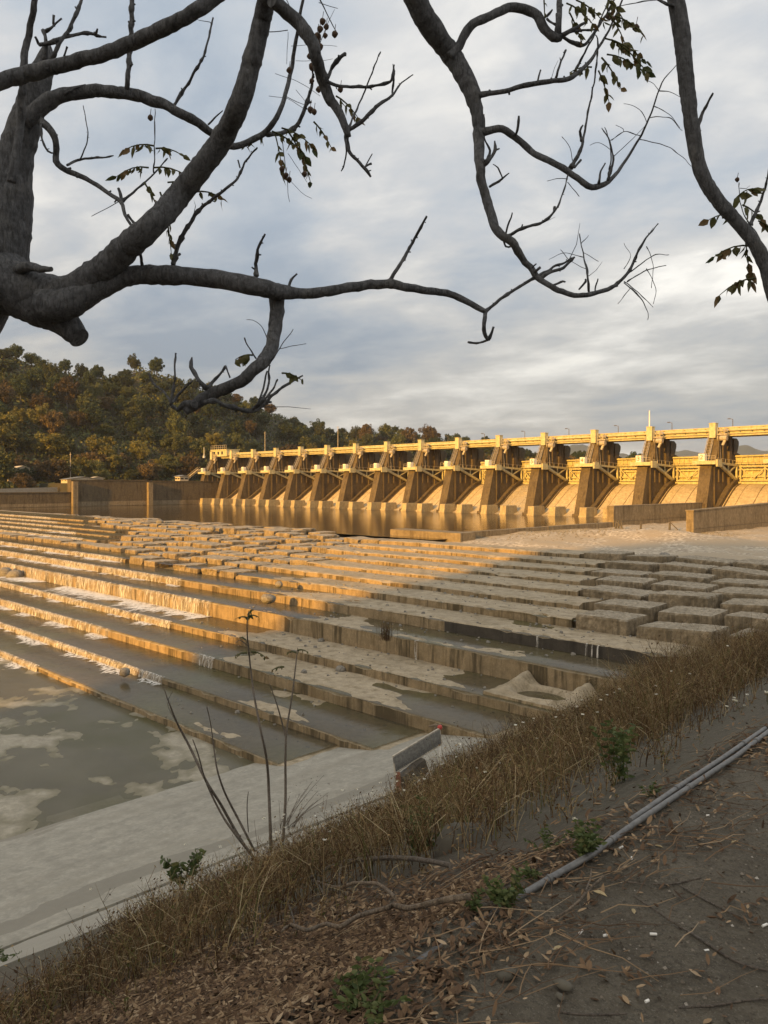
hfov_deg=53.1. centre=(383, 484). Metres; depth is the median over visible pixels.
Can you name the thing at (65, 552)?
water curtain
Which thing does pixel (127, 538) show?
concrete block
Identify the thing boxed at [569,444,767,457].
mountains
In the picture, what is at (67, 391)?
hill tree
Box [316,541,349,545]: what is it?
concrete block
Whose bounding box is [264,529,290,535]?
concrete block
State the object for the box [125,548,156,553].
concrete block
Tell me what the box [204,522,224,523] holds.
concrete block
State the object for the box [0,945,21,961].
green weed
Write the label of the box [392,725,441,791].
barrier
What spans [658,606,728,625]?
concrete block
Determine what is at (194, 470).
stairway
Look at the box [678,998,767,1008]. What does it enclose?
twig
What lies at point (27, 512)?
weir step
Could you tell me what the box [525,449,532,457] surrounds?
hill tree
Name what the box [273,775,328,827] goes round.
dead shrub
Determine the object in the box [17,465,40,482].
hill tree
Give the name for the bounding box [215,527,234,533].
concrete block
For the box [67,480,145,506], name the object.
river wall
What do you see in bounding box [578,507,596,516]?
baffle block
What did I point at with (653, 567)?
concrete block
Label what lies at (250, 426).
hill tree
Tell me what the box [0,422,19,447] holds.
hill tree
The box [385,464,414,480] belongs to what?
spillway gate
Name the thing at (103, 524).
concrete block
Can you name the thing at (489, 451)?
hill tree
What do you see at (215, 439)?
hill tree
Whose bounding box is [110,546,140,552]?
concrete block
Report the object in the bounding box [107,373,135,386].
hill tree
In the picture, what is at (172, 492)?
river wall
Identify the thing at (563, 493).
spillway bay
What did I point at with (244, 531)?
concrete block
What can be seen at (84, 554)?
weir step
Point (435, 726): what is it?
driftwood
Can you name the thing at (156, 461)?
hill tree
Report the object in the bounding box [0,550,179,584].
water curtain
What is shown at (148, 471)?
hill tree
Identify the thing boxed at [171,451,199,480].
hill tree
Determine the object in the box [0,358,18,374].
hill tree
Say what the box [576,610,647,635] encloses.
concrete block
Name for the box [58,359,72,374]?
hill tree
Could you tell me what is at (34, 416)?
hill tree
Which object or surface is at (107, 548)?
concrete block
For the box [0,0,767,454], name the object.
sky
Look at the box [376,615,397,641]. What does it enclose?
reed tuft
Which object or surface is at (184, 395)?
hill tree
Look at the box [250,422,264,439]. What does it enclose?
hill tree
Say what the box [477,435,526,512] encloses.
dam pier
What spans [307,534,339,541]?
concrete block
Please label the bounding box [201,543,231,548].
concrete block
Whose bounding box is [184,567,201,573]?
concrete block
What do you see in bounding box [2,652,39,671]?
water curtain
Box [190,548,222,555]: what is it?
concrete block
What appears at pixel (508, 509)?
baffle block
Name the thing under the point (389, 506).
baffle block
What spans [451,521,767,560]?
gravel
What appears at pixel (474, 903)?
green weed
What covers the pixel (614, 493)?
spillway bay
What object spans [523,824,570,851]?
green weed
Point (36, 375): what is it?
hill tree
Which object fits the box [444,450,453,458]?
hill tree
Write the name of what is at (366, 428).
hill tree
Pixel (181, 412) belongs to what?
hill tree
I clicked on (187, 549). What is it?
concrete block
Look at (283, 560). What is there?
concrete block
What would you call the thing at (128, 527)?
concrete block
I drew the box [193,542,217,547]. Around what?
concrete block
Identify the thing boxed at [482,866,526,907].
green weed
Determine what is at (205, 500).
baffle block
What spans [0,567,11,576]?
rock
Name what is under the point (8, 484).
trees
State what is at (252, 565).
concrete block
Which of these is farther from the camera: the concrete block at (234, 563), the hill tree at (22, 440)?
the hill tree at (22, 440)
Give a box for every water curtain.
[0,525,73,533]
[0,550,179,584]
[0,581,171,627]
[0,622,160,681]
[1,529,79,539]
[1,541,117,560]
[1,563,208,615]
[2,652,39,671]
[3,600,213,668]
[8,521,68,527]
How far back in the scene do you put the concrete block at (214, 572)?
90.29 m
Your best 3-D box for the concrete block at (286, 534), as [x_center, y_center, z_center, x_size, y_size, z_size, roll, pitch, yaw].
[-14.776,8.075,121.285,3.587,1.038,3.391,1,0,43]
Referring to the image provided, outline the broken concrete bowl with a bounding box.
[483,670,597,710]
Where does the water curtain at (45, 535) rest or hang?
on the water at (56, 533)
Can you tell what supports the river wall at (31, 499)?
on the riverbed
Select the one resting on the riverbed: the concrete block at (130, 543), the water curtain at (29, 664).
the concrete block at (130, 543)
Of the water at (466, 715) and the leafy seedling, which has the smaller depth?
the leafy seedling
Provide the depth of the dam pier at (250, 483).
306.47 m
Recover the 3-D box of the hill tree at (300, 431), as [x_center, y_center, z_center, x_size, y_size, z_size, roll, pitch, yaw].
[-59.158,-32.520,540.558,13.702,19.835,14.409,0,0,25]
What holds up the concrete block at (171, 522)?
on the riverbed
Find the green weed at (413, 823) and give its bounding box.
[401,794,467,853]
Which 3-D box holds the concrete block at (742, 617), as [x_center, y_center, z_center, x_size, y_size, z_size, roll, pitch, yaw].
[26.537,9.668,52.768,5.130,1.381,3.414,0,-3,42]
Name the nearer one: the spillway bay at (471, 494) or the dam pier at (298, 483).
the spillway bay at (471, 494)
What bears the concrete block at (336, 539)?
on the riverbed
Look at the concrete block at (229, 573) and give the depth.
87.70 m
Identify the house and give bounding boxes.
[7,466,29,481]
[59,477,101,482]
[173,475,189,480]
[210,445,239,456]
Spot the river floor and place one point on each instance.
(19, 811)
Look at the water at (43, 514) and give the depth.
197.40 m
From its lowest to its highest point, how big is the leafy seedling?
0.782 m
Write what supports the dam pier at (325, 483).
in the water at (380, 523)
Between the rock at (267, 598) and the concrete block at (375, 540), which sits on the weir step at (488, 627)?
the rock at (267, 598)
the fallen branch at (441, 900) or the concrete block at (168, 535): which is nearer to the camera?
the fallen branch at (441, 900)
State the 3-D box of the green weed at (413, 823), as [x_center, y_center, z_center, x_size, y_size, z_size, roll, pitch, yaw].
[0.322,2.472,5.464,0.518,0.354,0.461,0,0,29]
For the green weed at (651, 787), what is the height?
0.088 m
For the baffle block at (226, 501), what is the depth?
304.59 m
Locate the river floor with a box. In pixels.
[0,656,252,839]
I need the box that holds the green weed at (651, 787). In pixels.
[637,782,661,796]
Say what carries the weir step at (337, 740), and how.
on the weir step at (252, 757)
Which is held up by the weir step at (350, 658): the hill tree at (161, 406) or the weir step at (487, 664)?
the weir step at (487, 664)
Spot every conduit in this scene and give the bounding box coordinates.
[386,729,767,981]
[628,726,767,822]
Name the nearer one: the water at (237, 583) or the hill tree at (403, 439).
the water at (237, 583)
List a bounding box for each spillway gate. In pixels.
[209,470,221,477]
[230,470,242,477]
[252,469,264,478]
[275,469,289,478]
[298,466,321,479]
[325,466,349,479]
[356,467,374,480]
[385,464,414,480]
[422,463,445,480]
[459,462,492,483]
[501,461,530,483]
[548,459,580,483]
[599,458,636,483]
[653,456,699,483]
[715,454,767,483]
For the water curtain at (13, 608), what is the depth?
79.92 m
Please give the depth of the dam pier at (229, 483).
317.20 m
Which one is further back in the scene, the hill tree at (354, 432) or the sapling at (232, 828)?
the hill tree at (354, 432)
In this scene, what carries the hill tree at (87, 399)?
on the hills
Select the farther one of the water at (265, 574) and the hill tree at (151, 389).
the hill tree at (151, 389)
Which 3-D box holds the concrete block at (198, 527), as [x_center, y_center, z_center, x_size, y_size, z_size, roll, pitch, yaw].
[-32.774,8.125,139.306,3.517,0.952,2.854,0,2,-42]
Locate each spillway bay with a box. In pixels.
[224,488,238,504]
[246,486,261,499]
[269,486,285,505]
[294,484,312,506]
[320,483,341,507]
[347,482,372,508]
[379,481,406,509]
[415,481,443,511]
[452,480,483,512]
[493,480,528,513]
[539,480,578,515]
[590,480,634,516]
[651,479,697,503]
[714,479,767,506]
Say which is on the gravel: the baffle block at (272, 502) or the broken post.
the broken post
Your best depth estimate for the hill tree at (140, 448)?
372.51 m
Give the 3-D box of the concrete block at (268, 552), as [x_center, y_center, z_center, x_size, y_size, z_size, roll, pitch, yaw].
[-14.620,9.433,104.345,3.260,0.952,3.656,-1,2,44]
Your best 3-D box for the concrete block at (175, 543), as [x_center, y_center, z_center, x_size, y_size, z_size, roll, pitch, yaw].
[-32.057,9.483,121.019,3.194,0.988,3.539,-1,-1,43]
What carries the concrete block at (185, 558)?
on the riverbed
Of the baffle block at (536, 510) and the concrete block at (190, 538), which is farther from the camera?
the baffle block at (536, 510)
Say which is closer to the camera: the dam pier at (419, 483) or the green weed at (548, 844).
the green weed at (548, 844)
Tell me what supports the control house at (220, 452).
on the dam pier at (215, 464)
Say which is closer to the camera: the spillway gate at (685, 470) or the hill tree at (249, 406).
the spillway gate at (685, 470)
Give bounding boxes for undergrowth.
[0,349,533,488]
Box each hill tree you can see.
[0,348,15,358]
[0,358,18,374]
[0,380,14,408]
[0,401,11,414]
[0,412,19,427]
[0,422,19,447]
[0,446,18,481]
[3,430,32,453]
[8,373,30,403]
[9,343,24,357]
[9,473,36,487]
[10,406,26,429]
[12,455,29,466]
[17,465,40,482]
[23,352,39,364]
[24,365,49,390]
[26,390,41,399]
[26,403,55,432]
[27,392,54,411]
[28,459,46,474]
[30,432,67,456]
[33,357,48,367]
[33,457,71,482]
[39,369,57,386]
[39,410,66,435]
[41,362,58,374]
[42,476,62,482]
[44,373,70,399]
[44,433,77,457]
[52,376,81,410]
[56,455,91,477]
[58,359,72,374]
[67,408,90,427]
[73,363,88,380]
[73,381,86,393]
[75,389,101,408]
[75,448,110,469]
[79,402,104,431]
[82,370,97,384]
[82,459,111,479]
[85,435,116,453]
[86,383,103,397]
[90,364,104,381]
[93,423,115,436]
[93,446,125,473]
[97,394,115,411]
[101,382,122,396]
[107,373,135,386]
[111,395,131,418]
[116,452,132,471]
[117,386,135,398]
[118,369,132,376]
[119,402,145,422]
[121,468,141,479]
[125,417,146,435]
[127,353,140,371]
[127,395,144,406]
[129,440,150,462]
[134,395,155,422]
[136,459,164,480]
[137,427,155,440]
[139,371,154,384]
[141,384,159,396]
[148,357,164,374]
[154,454,167,464]
[154,454,189,478]
[155,399,169,416]
[155,433,164,442]
[157,381,170,390]
[159,431,188,455]
[160,391,177,402]
[164,407,180,420]
[165,411,189,435]
[166,375,183,388]
[169,385,193,402]
[171,402,185,419]
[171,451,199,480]
[186,378,200,387]
[186,436,194,444]
[187,437,211,460]
[190,413,205,425]
[192,424,211,438]
[195,461,207,471]
[201,403,219,420]
[204,433,224,449]
[218,401,231,419]
[221,393,232,402]
[226,432,244,448]
[228,394,243,402]
[232,400,242,413]
[239,400,257,419]
[239,444,250,458]
[243,420,257,436]
[244,440,261,451]
[249,396,257,403]
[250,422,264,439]
[255,412,269,425]
[264,404,276,413]
[275,423,295,445]
[279,444,297,456]
[288,416,297,423]
[292,420,305,426]
[292,424,310,442]
[296,435,312,448]
[306,443,317,448]
[309,418,324,431]
[310,434,328,447]
[313,423,330,439]
[325,428,334,434]
[329,432,343,442]
[335,438,348,446]
[336,428,346,432]
[343,439,361,446]
[350,426,360,440]
[359,424,373,438]
[360,434,375,445]
[374,434,387,441]
[374,440,384,444]
[377,423,395,441]
[387,434,404,444]
[397,434,406,443]
[401,427,417,443]
[412,439,424,455]
[418,423,436,440]
[432,435,440,441]
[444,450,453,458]
[445,435,455,441]
[483,453,490,460]
[486,448,494,455]
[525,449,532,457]
[573,450,587,458]
[626,451,641,457]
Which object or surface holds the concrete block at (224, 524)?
on the riverbed
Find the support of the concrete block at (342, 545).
on the riverbed
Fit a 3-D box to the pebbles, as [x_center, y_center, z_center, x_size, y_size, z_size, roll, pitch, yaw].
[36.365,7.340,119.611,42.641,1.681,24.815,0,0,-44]
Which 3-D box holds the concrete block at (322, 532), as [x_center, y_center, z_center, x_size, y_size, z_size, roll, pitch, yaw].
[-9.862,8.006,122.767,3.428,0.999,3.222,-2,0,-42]
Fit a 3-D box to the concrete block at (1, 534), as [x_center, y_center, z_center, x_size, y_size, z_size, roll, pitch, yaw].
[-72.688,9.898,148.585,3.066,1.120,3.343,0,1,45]
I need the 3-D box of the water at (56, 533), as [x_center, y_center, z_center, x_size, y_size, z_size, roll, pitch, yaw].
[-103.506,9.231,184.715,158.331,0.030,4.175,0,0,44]
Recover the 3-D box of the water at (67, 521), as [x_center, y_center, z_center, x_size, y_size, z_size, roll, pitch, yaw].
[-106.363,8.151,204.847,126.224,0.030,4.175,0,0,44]
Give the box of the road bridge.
[222,425,767,458]
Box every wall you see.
[0,487,57,491]
[0,492,70,507]
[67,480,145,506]
[146,481,219,504]
[466,522,612,538]
[607,502,702,526]
[685,502,767,532]
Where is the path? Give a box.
[273,735,767,1023]
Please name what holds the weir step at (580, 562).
on the riverbed
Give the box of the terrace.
[34,483,66,491]
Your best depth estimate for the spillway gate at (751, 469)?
178.80 m
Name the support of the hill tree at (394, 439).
on the hills
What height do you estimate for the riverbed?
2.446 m
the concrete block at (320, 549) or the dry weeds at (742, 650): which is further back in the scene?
the concrete block at (320, 549)
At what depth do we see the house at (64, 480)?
300.19 m
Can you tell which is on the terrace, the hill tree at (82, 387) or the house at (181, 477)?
the house at (181, 477)
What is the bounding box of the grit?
[389,756,767,1023]
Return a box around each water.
[0,504,606,539]
[0,511,89,516]
[0,512,93,519]
[0,515,96,523]
[0,519,132,530]
[0,522,124,534]
[0,526,117,539]
[0,537,575,620]
[0,544,672,657]
[0,556,652,678]
[0,577,564,711]
[0,586,531,734]
[0,607,423,748]
[0,629,336,763]
[0,663,253,830]
[494,484,527,513]
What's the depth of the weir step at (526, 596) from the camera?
71.44 m
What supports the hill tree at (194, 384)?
on the hills
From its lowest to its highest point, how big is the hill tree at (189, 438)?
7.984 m
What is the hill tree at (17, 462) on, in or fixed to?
on the hills
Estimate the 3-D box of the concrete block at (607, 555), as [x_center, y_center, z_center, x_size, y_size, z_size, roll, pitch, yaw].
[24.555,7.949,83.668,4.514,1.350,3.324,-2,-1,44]
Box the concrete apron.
[0,734,504,950]
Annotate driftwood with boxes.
[429,724,439,730]
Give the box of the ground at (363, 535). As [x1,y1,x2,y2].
[337,534,389,537]
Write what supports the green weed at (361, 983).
on the path
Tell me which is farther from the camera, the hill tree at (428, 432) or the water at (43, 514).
the hill tree at (428, 432)
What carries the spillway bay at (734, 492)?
on the gravel
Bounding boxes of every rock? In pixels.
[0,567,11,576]
[6,569,23,577]
[119,667,129,676]
[261,594,275,603]
[275,581,282,587]
[335,665,345,671]
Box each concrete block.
[0,532,15,536]
[3,533,27,537]
[18,535,41,539]
[25,536,44,540]
[34,537,54,541]
[42,538,68,542]
[51,539,78,544]
[68,541,93,546]
[81,543,103,547]
[90,544,117,548]
[99,546,111,550]
[100,523,119,526]
[106,524,128,527]
[109,541,129,545]
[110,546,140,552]
[113,521,135,523]
[121,535,147,540]
[122,541,149,545]
[123,525,144,528]
[124,519,143,520]
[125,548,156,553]
[128,531,149,534]
[129,555,164,564]
[131,527,152,530]
[133,521,154,524]
[133,536,155,540]
[133,542,161,547]
[139,527,159,530]
[139,532,163,535]
[141,518,159,519]
[143,537,171,541]
[144,559,177,567]
[148,527,165,531]
[149,523,173,526]
[149,532,174,536]
[149,551,171,556]
[154,546,180,551]
[155,540,174,545]
[157,528,180,531]
[159,533,187,536]
[162,551,197,558]
[164,521,179,522]
[166,541,180,545]
[167,529,182,533]
[168,525,192,527]
[168,546,194,551]
[171,536,184,540]
[173,563,206,570]
[176,523,195,524]
[178,529,204,534]
[178,540,208,546]
[178,557,190,560]
[179,548,202,551]
[184,534,211,540]
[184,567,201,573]
[188,523,210,526]
[190,530,217,534]
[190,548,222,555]
[191,526,210,529]
[191,555,225,562]
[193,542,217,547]
[196,536,224,541]
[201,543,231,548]
[201,565,238,575]
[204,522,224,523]
[207,550,239,554]
[207,556,243,564]
[209,537,236,542]
[211,524,233,525]
[211,534,228,535]
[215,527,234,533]
[216,547,229,549]
[219,568,256,578]
[220,552,253,556]
[221,540,244,545]
[222,528,249,533]
[224,560,254,566]
[228,533,257,539]
[230,544,261,551]
[234,554,270,560]
[236,530,263,533]
[239,561,278,569]
[242,536,260,540]
[244,540,277,546]
[244,547,274,553]
[250,532,263,535]
[254,536,283,539]
[254,555,290,562]
[258,564,295,571]
[259,549,286,554]
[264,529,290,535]
[265,528,291,529]
[267,538,289,543]
[273,550,307,555]
[273,557,297,564]
[275,532,304,537]
[276,543,309,549]
[285,538,318,543]
[290,552,324,557]
[290,558,328,564]
[291,530,306,534]
[292,528,315,534]
[292,535,307,537]
[294,545,311,551]
[302,542,316,545]
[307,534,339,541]
[307,554,335,557]
[308,531,335,534]
[311,545,338,553]
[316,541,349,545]
[325,538,343,541]
[325,555,360,560]
[330,546,363,549]
[335,543,352,546]
[344,536,373,543]
[361,538,389,543]
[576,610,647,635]
[583,585,656,600]
[584,550,634,560]
[591,568,652,577]
[594,598,667,622]
[595,575,657,589]
[605,560,660,572]
[626,554,678,562]
[636,621,729,646]
[648,590,723,608]
[649,571,716,583]
[651,580,718,592]
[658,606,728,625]
[659,562,718,573]
[675,555,738,566]
[710,578,767,588]
[711,587,767,601]
[712,566,767,579]
[720,598,767,613]
[724,611,767,633]
[729,628,761,640]
[733,559,767,571]
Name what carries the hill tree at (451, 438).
on the hills
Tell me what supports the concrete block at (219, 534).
on the riverbed
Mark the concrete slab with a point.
(451, 536)
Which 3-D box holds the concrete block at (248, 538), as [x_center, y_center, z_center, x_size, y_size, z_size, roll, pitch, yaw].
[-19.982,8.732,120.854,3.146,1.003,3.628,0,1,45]
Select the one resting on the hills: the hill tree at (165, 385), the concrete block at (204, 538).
the hill tree at (165, 385)
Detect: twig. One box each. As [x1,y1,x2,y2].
[486,894,502,945]
[543,868,605,923]
[560,1011,626,1016]
[614,880,645,884]
[633,895,767,971]
[653,877,700,885]
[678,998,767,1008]
[681,886,758,923]
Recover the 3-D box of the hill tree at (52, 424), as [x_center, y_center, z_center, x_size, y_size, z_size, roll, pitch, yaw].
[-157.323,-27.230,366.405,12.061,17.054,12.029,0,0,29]
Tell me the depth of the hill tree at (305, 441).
511.69 m
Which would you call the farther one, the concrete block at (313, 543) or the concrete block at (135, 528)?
the concrete block at (135, 528)
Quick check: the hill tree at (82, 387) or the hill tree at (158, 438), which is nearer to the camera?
the hill tree at (158, 438)
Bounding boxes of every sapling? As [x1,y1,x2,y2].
[164,689,255,857]
[235,609,272,850]
[269,648,307,841]
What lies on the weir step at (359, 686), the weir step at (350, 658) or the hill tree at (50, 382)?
the weir step at (350, 658)
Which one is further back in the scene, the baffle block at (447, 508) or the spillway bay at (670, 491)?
the baffle block at (447, 508)
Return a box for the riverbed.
[120,534,730,636]
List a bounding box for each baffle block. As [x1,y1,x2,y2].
[200,498,211,503]
[211,498,223,503]
[220,499,232,504]
[232,499,241,504]
[241,499,255,505]
[255,499,268,505]
[265,500,279,505]
[279,500,290,506]
[290,500,305,506]
[306,501,318,507]
[318,501,333,507]
[335,501,349,508]
[348,502,363,508]
[366,502,381,509]
[380,502,396,509]
[401,503,416,510]
[416,503,433,511]
[439,504,455,511]
[455,504,473,512]
[480,505,497,513]
[499,505,517,514]
[527,506,544,514]
[548,506,565,515]
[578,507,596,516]
[602,508,606,517]
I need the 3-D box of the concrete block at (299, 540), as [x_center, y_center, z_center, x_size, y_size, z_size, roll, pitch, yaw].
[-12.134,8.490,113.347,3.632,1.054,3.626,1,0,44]
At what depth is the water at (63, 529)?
151.08 m
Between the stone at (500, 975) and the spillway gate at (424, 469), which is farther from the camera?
the spillway gate at (424, 469)
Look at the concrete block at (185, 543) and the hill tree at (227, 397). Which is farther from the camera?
the hill tree at (227, 397)
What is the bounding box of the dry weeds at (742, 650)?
[0,610,767,1023]
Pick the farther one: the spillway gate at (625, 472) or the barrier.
the spillway gate at (625, 472)
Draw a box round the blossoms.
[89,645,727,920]
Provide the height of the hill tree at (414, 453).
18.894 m
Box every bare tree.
[0,0,574,414]
[403,0,767,319]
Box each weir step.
[0,510,50,513]
[0,514,100,521]
[0,517,100,525]
[0,521,136,533]
[0,529,119,543]
[0,541,129,562]
[0,550,697,666]
[0,562,622,691]
[0,582,557,719]
[0,599,534,737]
[0,623,427,749]
[0,651,337,765]
[1,525,126,538]
[236,575,587,627]
[272,565,604,610]
[307,560,592,596]
[326,549,604,575]
[346,556,601,585]
[349,543,606,567]
[379,539,589,557]
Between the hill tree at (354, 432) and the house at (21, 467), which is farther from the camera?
the hill tree at (354, 432)
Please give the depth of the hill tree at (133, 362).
498.12 m
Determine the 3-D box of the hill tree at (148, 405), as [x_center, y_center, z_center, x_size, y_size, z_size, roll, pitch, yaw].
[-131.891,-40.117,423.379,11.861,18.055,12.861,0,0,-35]
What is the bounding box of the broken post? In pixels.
[615,520,622,528]
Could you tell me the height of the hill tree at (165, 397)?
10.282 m
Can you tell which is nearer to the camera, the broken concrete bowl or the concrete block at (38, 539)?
the broken concrete bowl
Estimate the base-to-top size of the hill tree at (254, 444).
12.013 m
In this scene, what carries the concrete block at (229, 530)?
on the riverbed
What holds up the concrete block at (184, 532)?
on the riverbed
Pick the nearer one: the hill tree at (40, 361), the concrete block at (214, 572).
the concrete block at (214, 572)
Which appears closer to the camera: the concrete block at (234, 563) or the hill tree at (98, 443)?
the concrete block at (234, 563)
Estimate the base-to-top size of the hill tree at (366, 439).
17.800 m
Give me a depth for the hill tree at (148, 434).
398.26 m
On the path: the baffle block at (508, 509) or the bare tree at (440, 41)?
the bare tree at (440, 41)
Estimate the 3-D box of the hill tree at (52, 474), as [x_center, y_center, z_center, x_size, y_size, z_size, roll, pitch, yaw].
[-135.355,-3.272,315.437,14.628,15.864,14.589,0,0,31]
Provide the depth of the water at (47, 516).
185.07 m
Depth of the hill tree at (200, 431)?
430.47 m
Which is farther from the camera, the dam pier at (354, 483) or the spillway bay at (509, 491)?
the dam pier at (354, 483)
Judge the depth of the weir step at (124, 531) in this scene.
150.51 m
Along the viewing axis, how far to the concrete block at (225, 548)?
110.41 m
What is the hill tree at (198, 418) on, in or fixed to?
on the hills
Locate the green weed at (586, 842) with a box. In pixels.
[567,818,607,856]
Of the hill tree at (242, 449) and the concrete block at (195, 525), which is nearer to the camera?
the concrete block at (195, 525)
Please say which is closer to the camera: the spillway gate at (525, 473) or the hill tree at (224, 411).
the spillway gate at (525, 473)
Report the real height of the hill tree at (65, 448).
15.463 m
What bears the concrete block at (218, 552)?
on the riverbed
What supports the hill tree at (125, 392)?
on the hills
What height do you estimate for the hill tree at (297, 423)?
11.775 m
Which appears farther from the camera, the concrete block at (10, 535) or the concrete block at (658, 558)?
the concrete block at (10, 535)
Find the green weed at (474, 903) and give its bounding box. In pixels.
[463,886,484,912]
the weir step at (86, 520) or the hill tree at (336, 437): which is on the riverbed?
the weir step at (86, 520)
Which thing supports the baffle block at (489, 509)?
in the water at (380, 523)
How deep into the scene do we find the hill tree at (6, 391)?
378.07 m
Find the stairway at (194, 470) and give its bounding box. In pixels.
[188,467,200,479]
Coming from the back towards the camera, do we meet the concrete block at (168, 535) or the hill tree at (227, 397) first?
the hill tree at (227, 397)
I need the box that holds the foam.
[0,532,211,685]
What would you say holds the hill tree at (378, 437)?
on the hills
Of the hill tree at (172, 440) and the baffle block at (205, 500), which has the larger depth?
the hill tree at (172, 440)
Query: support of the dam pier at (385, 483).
in the water at (380, 523)
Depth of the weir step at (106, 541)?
132.01 m
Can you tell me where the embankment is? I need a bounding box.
[0,667,767,1023]
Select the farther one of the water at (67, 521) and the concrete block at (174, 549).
the water at (67, 521)
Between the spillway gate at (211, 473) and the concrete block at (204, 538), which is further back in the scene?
the spillway gate at (211, 473)
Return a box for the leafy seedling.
[160,848,205,892]
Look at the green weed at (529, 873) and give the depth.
3.11 m
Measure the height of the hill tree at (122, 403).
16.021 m
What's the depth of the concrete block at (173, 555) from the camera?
104.24 m
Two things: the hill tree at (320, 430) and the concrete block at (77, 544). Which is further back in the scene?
the hill tree at (320, 430)
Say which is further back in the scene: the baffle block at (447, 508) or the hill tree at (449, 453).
the hill tree at (449, 453)
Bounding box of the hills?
[0,357,525,480]
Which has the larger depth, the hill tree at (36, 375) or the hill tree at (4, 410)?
the hill tree at (36, 375)
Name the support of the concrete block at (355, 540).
on the riverbed
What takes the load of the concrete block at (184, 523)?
on the riverbed
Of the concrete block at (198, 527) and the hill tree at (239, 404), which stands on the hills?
the hill tree at (239, 404)
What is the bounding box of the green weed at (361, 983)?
[332,956,412,1023]
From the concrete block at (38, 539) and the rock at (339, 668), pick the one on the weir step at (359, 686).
the rock at (339, 668)
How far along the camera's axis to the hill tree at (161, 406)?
437.06 m
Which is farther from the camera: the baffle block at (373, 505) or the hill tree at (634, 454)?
the hill tree at (634, 454)
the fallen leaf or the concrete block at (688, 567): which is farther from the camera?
the concrete block at (688, 567)
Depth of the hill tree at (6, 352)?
449.75 m
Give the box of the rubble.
[35,546,684,737]
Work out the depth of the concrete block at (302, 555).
98.49 m
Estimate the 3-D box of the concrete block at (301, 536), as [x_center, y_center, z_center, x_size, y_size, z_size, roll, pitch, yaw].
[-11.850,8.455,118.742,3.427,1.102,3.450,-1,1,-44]
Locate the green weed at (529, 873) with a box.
[522,861,541,881]
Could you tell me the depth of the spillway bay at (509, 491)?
217.68 m
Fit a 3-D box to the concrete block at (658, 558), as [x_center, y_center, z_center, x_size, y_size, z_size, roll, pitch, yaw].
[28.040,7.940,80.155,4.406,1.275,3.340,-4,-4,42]
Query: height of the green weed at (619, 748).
0.413 m
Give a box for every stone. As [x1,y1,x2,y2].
[434,822,490,857]
[495,966,517,981]
[552,978,572,991]
[556,992,563,1001]
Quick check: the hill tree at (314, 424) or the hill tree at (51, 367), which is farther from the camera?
the hill tree at (314, 424)
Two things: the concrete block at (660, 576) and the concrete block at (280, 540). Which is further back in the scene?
the concrete block at (280, 540)
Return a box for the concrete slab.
[390,528,474,541]
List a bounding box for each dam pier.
[198,452,229,480]
[216,450,250,497]
[236,449,272,498]
[259,448,297,499]
[283,446,322,499]
[306,445,351,506]
[338,443,381,500]
[366,441,414,508]
[399,440,446,509]
[436,437,484,511]
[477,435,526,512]
[522,432,572,514]
[572,430,621,515]
[630,426,677,504]
[692,423,739,507]
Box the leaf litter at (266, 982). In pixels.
[0,698,767,1023]
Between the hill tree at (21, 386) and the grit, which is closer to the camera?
the grit
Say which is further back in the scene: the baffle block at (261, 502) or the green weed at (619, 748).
the baffle block at (261, 502)
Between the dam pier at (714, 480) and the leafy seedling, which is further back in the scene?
the dam pier at (714, 480)
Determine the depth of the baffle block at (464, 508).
216.99 m
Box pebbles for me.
[481,528,744,543]
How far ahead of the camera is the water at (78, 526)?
159.07 m
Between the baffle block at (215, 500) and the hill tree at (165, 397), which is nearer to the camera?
the baffle block at (215, 500)
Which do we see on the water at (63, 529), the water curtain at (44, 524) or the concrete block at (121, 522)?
the water curtain at (44, 524)
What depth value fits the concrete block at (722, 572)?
69.04 m
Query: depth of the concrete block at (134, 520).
164.18 m
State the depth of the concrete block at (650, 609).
58.70 m
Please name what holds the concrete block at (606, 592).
on the riverbed
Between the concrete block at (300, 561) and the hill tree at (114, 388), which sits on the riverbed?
the concrete block at (300, 561)
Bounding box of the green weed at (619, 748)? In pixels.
[589,718,642,785]
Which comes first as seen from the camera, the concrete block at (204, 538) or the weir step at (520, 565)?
the weir step at (520, 565)
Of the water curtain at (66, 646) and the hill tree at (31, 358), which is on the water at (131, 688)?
the water curtain at (66, 646)
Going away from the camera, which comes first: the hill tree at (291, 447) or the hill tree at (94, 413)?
the hill tree at (94, 413)
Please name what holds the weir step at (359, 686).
on the weir step at (337, 740)
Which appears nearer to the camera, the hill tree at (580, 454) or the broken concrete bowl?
the broken concrete bowl
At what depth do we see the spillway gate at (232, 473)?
317.77 m
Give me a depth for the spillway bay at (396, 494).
250.48 m
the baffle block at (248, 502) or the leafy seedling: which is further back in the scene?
the baffle block at (248, 502)
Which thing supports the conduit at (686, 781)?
on the path
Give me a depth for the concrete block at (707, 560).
75.53 m
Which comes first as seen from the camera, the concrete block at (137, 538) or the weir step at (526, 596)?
the weir step at (526, 596)
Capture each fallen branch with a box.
[281,880,470,932]
[284,855,453,923]
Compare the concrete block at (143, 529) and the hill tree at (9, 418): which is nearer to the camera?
the concrete block at (143, 529)

